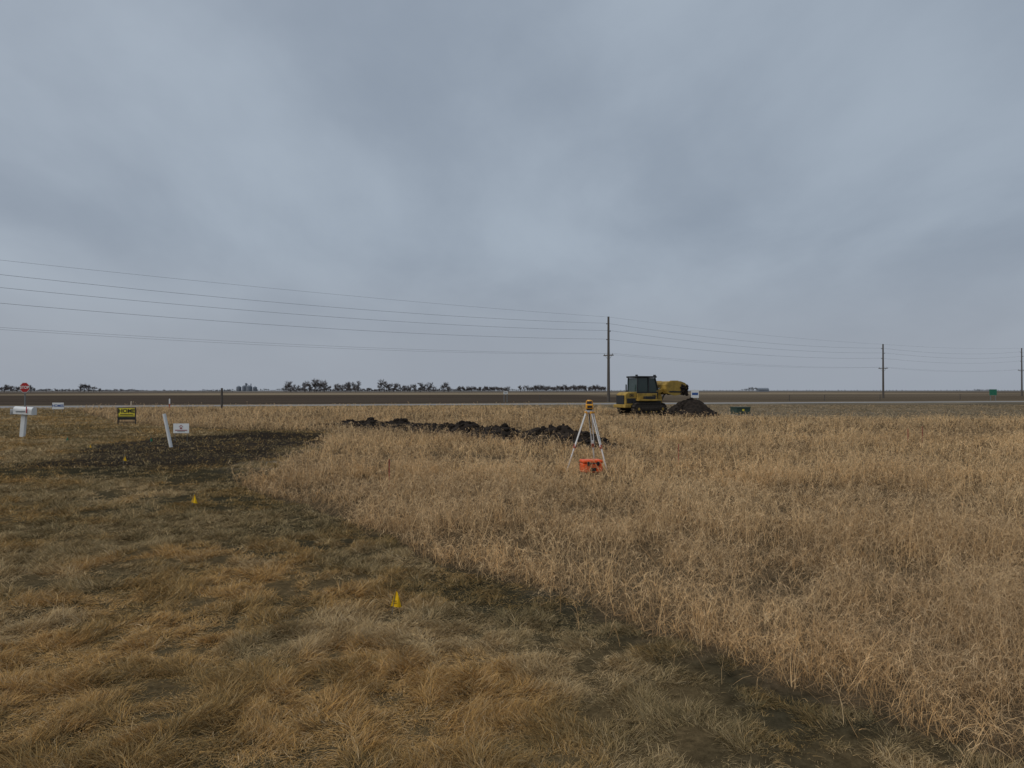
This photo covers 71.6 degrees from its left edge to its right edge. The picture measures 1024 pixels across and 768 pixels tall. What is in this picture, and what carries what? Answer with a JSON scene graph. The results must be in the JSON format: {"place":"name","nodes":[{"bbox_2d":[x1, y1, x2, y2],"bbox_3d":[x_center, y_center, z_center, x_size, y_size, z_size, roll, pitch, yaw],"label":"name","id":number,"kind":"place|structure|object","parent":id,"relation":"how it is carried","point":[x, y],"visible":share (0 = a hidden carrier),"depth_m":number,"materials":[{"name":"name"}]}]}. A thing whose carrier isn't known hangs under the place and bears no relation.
{"place":"outdoors","nodes":[
{"label":"outdoors","id":0,"kind":"place"},
{"bbox_2d":[0,407,117,407],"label":"side street","id":1,"kind":"structure","parent":0,"point":[49,407],"depth_m":67.67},
{"bbox_2d":[0,404,1023,767],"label":"mown lawn grass","id":2,"kind":"structure","parent":0,"point":[244,674],"depth_m":4.48,"materials":[{"name":"brown plant"}]},
{"bbox_2d":[0,391,1023,767],"bbox_3d":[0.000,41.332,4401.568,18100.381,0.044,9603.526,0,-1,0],"label":"ground","id":3,"kind":"structure","parent":0,"point":[698,745],"depth_m":5.91,"materials":[{"name":"brown soil"}]},
{"bbox_2d":[10,406,36,436],"bbox_3d":[-17.327,1.380,25.184,0.759,1.194,0.310,0,-1,0],"label":"mailbox","id":4,"kind":"object","parent":3,"relation":"on","point":[24,412],"visible":0.88,"depth_m":25.13,"materials":[{"name":"white paint"}]},
{"bbox_2d":[20,383,29,406],"bbox_3d":[-39.785,1.079,57.977,0.794,2.387,0.092,0,-1,0],"label":"stop sign","id":5,"kind":"object","parent":3,"relation":"on","point":[24,387],"visible":1,"depth_m":57.95,"materials":[{"name":"red metal"}]},
{"bbox_2d":[52,403,63,408],"bbox_3d":[-33.243,1.793,51.984,0.848,0.851,0.027,0,-1,0],"label":"lawn sign","id":6,"kind":"object","parent":3,"relation":"on","point":[57,405],"visible":0.98,"depth_m":51.98,"materials":[{"name":"white paint"}]},
{"bbox_2d":[117,407,135,424],"bbox_3d":[-18.443,1.588,33.987,0.840,0.937,0.040,0,-1,-5],"label":"real estate sign","id":7,"kind":"object","parent":3,"relation":"on","point":[126,413],"visible":0.98,"depth_m":33.97,"materials":[{"name":"yellow plastic"}]},
{"bbox_2d":[162,414,172,446],"bbox_3d":[-9.983,1.376,20.588,0.308,1.039,0.094,0,-1,0],"label":"marker post","id":8,"kind":"object","parent":3,"relation":"on","point":[167,430],"visible":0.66,"depth_m":20.55,"materials":[{"name":"white paint"}]},
{"bbox_2d":[173,423,188,432],"bbox_3d":[-10.714,1.618,22.984,0.520,0.679,0.016,0,-1,3],"label":"yard sign","id":9,"kind":"object","parent":3,"relation":"on","point":[180,427],"visible":0.88,"depth_m":22.98,"materials":[{"name":"white paint"}]},
{"bbox_2d":[192,494,196,504],"bbox_3d":[-4.499,1.654,10.051,0.088,0.215,0.022,0,-1,2],"label":"marker flag","id":10,"kind":"object","parent":3,"relation":"on","point":[194,500],"visible":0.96,"depth_m":10.05,"materials":[{"name":"plastic"}]},
{"bbox_2d":[221,388,222,407],"bbox_3d":[-25.340,1.284,61.991,0.185,1.850,0.185,0,-1,-22],"label":"fence post","id":11,"kind":"object","parent":3,"relation":"on","point":[221,397],"visible":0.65,"depth_m":61.92,"materials":[{"name":"brown wood"}]},
{"bbox_2d":[236,383,256,390],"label":"grain elevator","id":12,"kind":"object","parent":3,"relation":"on","point":[246,387],"visible":0.77,"depth_m":1496.39,"materials":[{"name":"metal"}]},
{"bbox_2d":[0,379,605,391],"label":"distant tree line","id":13,"kind":"object","parent":3,"relation":"on","point":[320,385],"visible":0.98,"depth_m":597.74,"materials":[{"name":"green plant"}]},
{"bbox_2d":[391,589,400,612],"bbox_3d":[-0.855,1.618,5.241,0.081,0.199,0.019,0,-1,-15],"label":"marker flag","id":14,"kind":"object","parent":3,"relation":"on","point":[396,602],"visible":1,"depth_m":5.24,"materials":[{"name":"plastic"}]},
{"bbox_2d":[325,417,620,448],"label":"soil berm","id":15,"kind":"structure","parent":3,"relation":"on","point":[566,431],"depth_m":23.94,"materials":[{"name":"brown soil"}]},
{"bbox_2d":[71,400,1023,767],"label":"tall dry grass","id":16,"kind":"structure","parent":3,"relation":"on","point":[745,472],"depth_m":8.63,"materials":[{"name":"beige plant"}]},
{"bbox_2d":[567,410,607,471],"bbox_3d":[1.521,1.187,14.660,0.825,1.290,0.725,0,-1,0],"label":"survey tripod","id":17,"kind":"object","parent":3,"relation":"on","point":[591,412],"visible":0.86,"depth_m":14.54,"materials":[{"name":"metal"}]},
{"bbox_2d":[585,400,592,409],"bbox_3d":[1.591,0.434,14.594,0.159,0.215,0.146,0,-1,0],"label":"laser level","id":18,"kind":"object","parent":17,"relation":"on","point":[589,405],"visible":1,"depth_m":14.54,"materials":[{"name":"yellow plastic"}]},
{"bbox_2d":[579,459,602,472],"bbox_3d":[1.583,1.633,14.168,0.410,0.250,0.326,0,-1,-12],"label":"equipment case","id":19,"kind":"object","parent":3,"relation":"on","point":[586,463],"visible":0.92,"depth_m":14.05,"materials":[{"name":"orange plastic"}]},
{"bbox_2d":[603,317,613,401],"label":"utility pole","id":20,"kind":"object","parent":3,"relation":"on","point":[608,355],"visible":0.95,"depth_m":99.90,"materials":[{"name":"brown wood"}]},
{"bbox_2d":[0,260,1022,371],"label":"power lines","id":21,"kind":"object","parent":20,"relation":"attached to","point":[400,321],"visible":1,"depth_m":77.45,"materials":[{"name":"metal"}]},
{"bbox_2d":[202,387,1023,390],"bbox_3d":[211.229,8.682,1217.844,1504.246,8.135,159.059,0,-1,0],"label":"hazy tree line","id":22,"kind":"object","parent":3,"relation":"on","point":[750,388],"visible":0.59,"depth_m":1217.31,"materials":[{"name":"plant"}]},
{"bbox_2d":[614,375,688,414],"bbox_3d":[9.378,0.733,48.168,4.800,2.698,2.426,0,-1,-22],"label":"track loader","id":23,"kind":"object","parent":3,"relation":"on","point":[640,394],"visible":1,"depth_m":47.38,"materials":[{"name":"metal"}]},
{"bbox_2d":[660,397,721,416],"bbox_3d":[11.563,1.511,45.979,4.024,1.306,3.895,0,-1,0],"label":"soil pile","id":24,"kind":"object","parent":3,"relation":"on","point":[690,405],"visible":0.91,"depth_m":45.05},
{"bbox_2d":[691,390,698,399],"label":"roadside sign","id":25,"kind":"object","parent":3,"relation":"on","point":[694,393],"visible":0.68,"depth_m":69.97,"materials":[{"name":"white metal"}]},
{"bbox_2d":[728,407,752,415],"bbox_3d":[15.113,1.819,46.986,1.200,0.610,1.000,0,-1,-11],"label":"utility box","id":26,"kind":"object","parent":3,"relation":"on","point":[738,410],"visible":0.88,"depth_m":46.59,"materials":[{"name":"metal"}]},
{"bbox_2d":[878,344,887,397],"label":"utility pole","id":27,"kind":"object","parent":3,"relation":"on","point":[882,358],"visible":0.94,"depth_m":149.92,"materials":[{"name":"brown wood"}]},
{"bbox_2d":[989,389,996,400],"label":"green road sign","id":28,"kind":"object","parent":3,"relation":"on","point":[992,391],"visible":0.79,"depth_m":111.97,"materials":[{"name":"metal"}]},
{"bbox_2d":[1018,348,1022,395],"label":"utility pole","id":29,"kind":"object","parent":3,"relation":"on","point":[1021,370],"visible":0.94,"depth_m":204.92,"materials":[{"name":"brown wood"}]},
{"bbox_2d":[0,401,1023,406],"bbox_3d":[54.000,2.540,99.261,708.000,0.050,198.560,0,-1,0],"label":"road","id":30,"kind":"structure","parent":0,"point":[521,404],"depth_m":81.97,"materials":[{"name":"grey asphalt"}]},
{"bbox_2d":[0,0,1023,390],"label":"sky","id":31,"kind":"structure","parent":0,"point":[847,172],"materials":[{"name":"grey"}]},
{"bbox_2d":[756,388,768,390],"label":"farm building","id":32,"kind":"structure","parent":0,"point":[762,389],"depth_m":1094.95,"materials":[{"name":"metal"}]}
]}

